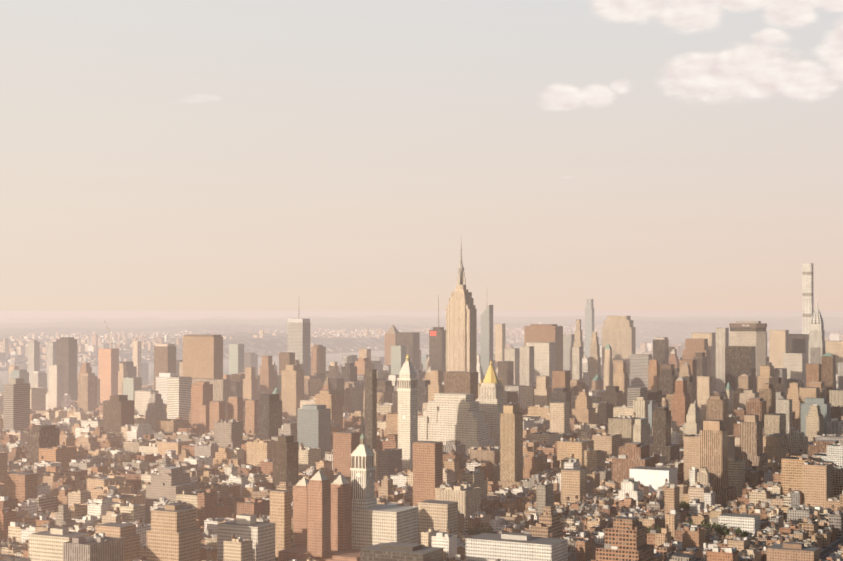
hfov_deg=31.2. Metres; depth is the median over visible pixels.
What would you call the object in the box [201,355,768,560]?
trees
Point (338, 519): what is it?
skyscrapers
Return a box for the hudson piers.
[0,367,328,392]
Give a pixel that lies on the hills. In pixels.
(677, 337)
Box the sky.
[0,0,842,310]
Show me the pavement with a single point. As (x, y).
(832, 543)
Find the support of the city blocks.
on the ground
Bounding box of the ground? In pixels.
[0,311,842,559]
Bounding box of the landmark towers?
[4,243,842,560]
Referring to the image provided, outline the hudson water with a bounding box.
[0,347,639,390]
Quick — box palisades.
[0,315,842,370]
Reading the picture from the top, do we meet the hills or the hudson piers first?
the hills
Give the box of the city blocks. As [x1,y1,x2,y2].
[0,330,842,560]
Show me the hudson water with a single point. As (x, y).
(4, 375)
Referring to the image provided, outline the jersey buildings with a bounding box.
[0,322,643,369]
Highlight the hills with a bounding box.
[0,316,842,346]
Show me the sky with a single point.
(156, 155)
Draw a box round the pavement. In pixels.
[291,494,842,560]

